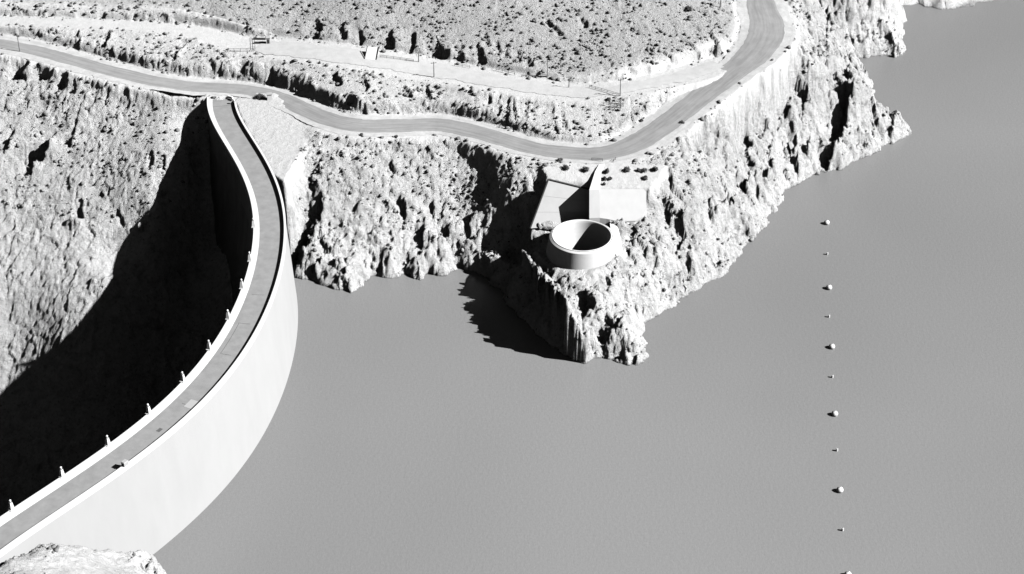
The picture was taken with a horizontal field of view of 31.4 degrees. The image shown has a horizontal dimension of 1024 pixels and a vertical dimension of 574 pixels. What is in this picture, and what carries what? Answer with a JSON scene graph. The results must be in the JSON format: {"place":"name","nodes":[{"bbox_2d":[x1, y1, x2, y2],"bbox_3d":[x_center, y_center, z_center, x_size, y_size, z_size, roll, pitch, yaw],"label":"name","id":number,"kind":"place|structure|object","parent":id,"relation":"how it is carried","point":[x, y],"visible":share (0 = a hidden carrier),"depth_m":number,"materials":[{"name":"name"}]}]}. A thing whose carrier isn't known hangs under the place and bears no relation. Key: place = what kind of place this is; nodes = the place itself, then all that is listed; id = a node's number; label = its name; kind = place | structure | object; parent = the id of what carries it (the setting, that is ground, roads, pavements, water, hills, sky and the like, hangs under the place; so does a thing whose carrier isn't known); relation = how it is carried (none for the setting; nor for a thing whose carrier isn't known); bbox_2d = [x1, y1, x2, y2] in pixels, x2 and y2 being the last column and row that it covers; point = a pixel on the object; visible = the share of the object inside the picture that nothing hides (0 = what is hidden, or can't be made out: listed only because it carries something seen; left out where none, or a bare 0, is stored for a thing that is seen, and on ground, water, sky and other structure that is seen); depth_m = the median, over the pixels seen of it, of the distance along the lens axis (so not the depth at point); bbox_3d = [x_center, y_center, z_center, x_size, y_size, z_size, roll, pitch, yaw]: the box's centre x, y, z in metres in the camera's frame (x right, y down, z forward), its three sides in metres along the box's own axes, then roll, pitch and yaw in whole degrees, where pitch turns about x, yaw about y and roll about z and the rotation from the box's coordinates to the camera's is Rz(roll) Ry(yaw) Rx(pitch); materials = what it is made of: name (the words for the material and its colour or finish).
{"place":"outdoors","nodes":[
{"label":"outdoors","id":0,"kind":"place"},
{"bbox_2d":[0,0,784,160],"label":"road","id":1,"kind":"structure","parent":0,"point":[762,41],"depth_m":626.43,"materials":[{"name":"grey asphalt"}]},
{"bbox_2d":[254,41,723,97],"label":"dirt track","id":2,"kind":"structure","parent":0,"point":[337,54],"depth_m":637.46,"materials":[{"name":"white soil"}]},
{"bbox_2d":[265,36,270,43],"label":"pump hut","id":3,"kind":"object","parent":2,"relation":"on","point":[268,41],"visible":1,"depth_m":655.57,"materials":[{"name":"white paint"}]},
{"bbox_2d":[364,46,378,59],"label":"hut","id":4,"kind":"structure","parent":2,"relation":"on","point":[372,53],"depth_m":645.79,"materials":[{"name":"white paint"}]},
{"bbox_2d":[0,0,992,573],"bbox_3d":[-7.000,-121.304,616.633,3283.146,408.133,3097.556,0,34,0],"label":"terrain","id":5,"kind":"structure","parent":0,"point":[112,328],"depth_m":624.22,"materials":[{"name":"white stone"}]},
{"bbox_2d":[137,222,143,232],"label":"boulder","id":6,"kind":"object","parent":5,"relation":"on","point":[140,227],"visible":1,"depth_m":621.32,"materials":[{"name":"grey stone"}]},
{"bbox_2d":[0,95,297,565],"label":"arch dam","id":7,"kind":"structure","parent":5,"relation":"on","point":[186,449],"depth_m":502.64,"materials":[{"name":"concrete"}]},
{"bbox_2d":[7,500,15,513],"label":"lamp pylon","id":8,"kind":"object","parent":7,"relation":"on","point":[11,509],"visible":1,"depth_m":452.60,"materials":[{"name":"white paint"}]},
{"bbox_2d":[58,466,65,480],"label":"lamp pylon","id":9,"kind":"object","parent":7,"relation":"on","point":[62,475],"visible":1,"depth_m":463.32,"materials":[{"name":"white paint"}]},
{"bbox_2d":[104,435,111,448],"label":"lamp pylon","id":10,"kind":"object","parent":7,"relation":"on","point":[108,443],"visible":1,"depth_m":474.06,"materials":[{"name":"white paint"}]},
{"bbox_2d":[121,459,128,466],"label":"gauge box","id":11,"kind":"object","parent":7,"relation":"on","point":[124,462],"visible":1,"depth_m":466.97,"materials":[{"name":"metal"}]},
{"bbox_2d":[145,403,152,416],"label":"lamp pylon","id":12,"kind":"object","parent":7,"relation":"on","point":[148,411],"visible":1,"depth_m":485.22,"materials":[{"name":"white paint"}]},
{"bbox_2d":[179,371,186,383],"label":"lamp pylon","id":13,"kind":"object","parent":7,"relation":"on","point":[182,379],"visible":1,"depth_m":497.28,"materials":[{"name":"white paint"}]},
{"bbox_2d":[206,340,212,352],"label":"lamp pylon","id":14,"kind":"object","parent":7,"relation":"on","point":[209,347],"visible":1,"depth_m":509.72,"materials":[{"name":"white paint"}]},
{"bbox_2d":[225,309,230,321],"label":"lamp pylon","id":15,"kind":"object","parent":7,"relation":"on","point":[228,316],"visible":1,"depth_m":522.21,"materials":[{"name":"white paint"}]},
{"bbox_2d":[239,279,244,290],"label":"lamp pylon","id":16,"kind":"object","parent":7,"relation":"on","point":[242,286],"visible":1,"depth_m":535.48,"materials":[{"name":"white paint"}]},
{"bbox_2d":[247,252,251,264],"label":"lamp pylon","id":17,"kind":"object","parent":7,"relation":"on","point":[249,258],"visible":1,"depth_m":547.85,"materials":[{"name":"white paint"}]},
{"bbox_2d":[251,218,255,234],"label":"lamp pylon","id":18,"kind":"object","parent":7,"relation":"on","point":[253,225],"visible":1,"depth_m":564.17,"materials":[{"name":"white paint"}]},
{"bbox_2d":[227,39,254,51],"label":"rail fence","id":19,"kind":"object","parent":5,"relation":"on","point":[243,48],"visible":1,"depth_m":650.74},
{"bbox_2d":[0,0,792,163],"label":"road shoulder","id":20,"kind":"object","parent":5,"relation":"on","point":[782,7],"visible":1,"depth_m":631.42},
{"bbox_2d":[254,93,266,98],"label":"car","id":21,"kind":"object","parent":20,"relation":"on","point":[259,96],"visible":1,"depth_m":635.06,"materials":[{"name":"black metal"}]},
{"bbox_2d":[266,92,271,100],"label":"gate pillar","id":22,"kind":"structure","parent":20,"relation":"on","point":[269,95],"depth_m":633.60,"materials":[{"name":"white paint"}]},
{"bbox_2d":[0,0,902,573],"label":"sagebrush","id":23,"kind":"object","parent":5,"relation":"on","point":[406,94],"visible":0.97,"depth_m":639.68,"materials":[{"name":"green plant"}]},
{"bbox_2d":[0,0,909,573],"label":"rubble","id":24,"kind":"object","parent":5,"relation":"on","point":[432,164],"visible":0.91,"depth_m":624.77,"materials":[{"name":"grey stone"}]},
{"bbox_2d":[541,221,557,229],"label":"boulder","id":25,"kind":"object","parent":5,"relation":"on","point":[548,225],"visible":0.81,"depth_m":590.58,"materials":[{"name":"white stone"}]},
{"bbox_2d":[530,179,589,227],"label":"lined cutting","id":26,"kind":"object","parent":5,"relation":"on","point":[560,202],"visible":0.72,"depth_m":590.56,"materials":[{"name":"concrete"}]},
{"bbox_2d":[546,219,615,269],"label":"bell mouth spillway","id":27,"kind":"object","parent":5,"relation":"on","point":[579,244],"visible":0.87,"depth_m":580.88,"materials":[{"name":"concrete"}]},
{"bbox_2d":[582,166,588,171],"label":"shrub","id":28,"kind":"object","parent":5,"relation":"on","point":[585,169],"visible":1,"depth_m":592.60,"materials":[{"name":"grey plant"}]},
{"bbox_2d":[603,100,622,106],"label":"rail fence","id":29,"kind":"object","parent":5,"relation":"on","point":[614,103],"visible":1,"depth_m":617.76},
{"bbox_2d":[589,164,645,255],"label":"spillway approach","id":30,"kind":"structure","parent":5,"relation":"on","point":[606,206],"depth_m":587.37,"materials":[{"name":"concrete"}]},
{"bbox_2d":[623,166,630,171],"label":"shrub","id":31,"kind":"object","parent":5,"relation":"on","point":[625,169],"visible":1,"depth_m":592.28,"materials":[{"name":"grey plant"}]},
{"bbox_2d":[153,0,1023,573],"bbox_3d":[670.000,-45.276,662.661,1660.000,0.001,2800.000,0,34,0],"label":"water","id":32,"kind":"structure","parent":0,"point":[459,420],"depth_m":540.25,"materials":[{"name":"grey liquid"}]},
{"bbox_2d":[829,343,834,349],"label":"buoy","id":33,"kind":"object","parent":32,"relation":"on","point":[832,346],"visible":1,"depth_m":565.05,"materials":[{"name":"white plastic"}]},
{"bbox_2d":[831,410,837,416],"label":"buoy","id":34,"kind":"object","parent":32,"relation":"on","point":[834,413],"visible":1,"depth_m":536.69,"materials":[{"name":"white plastic"}]},
{"bbox_2d":[836,486,843,492],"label":"buoy","id":35,"kind":"object","parent":32,"relation":"on","point":[839,489],"visible":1,"depth_m":507.66,"materials":[{"name":"white plastic"}]}
]}

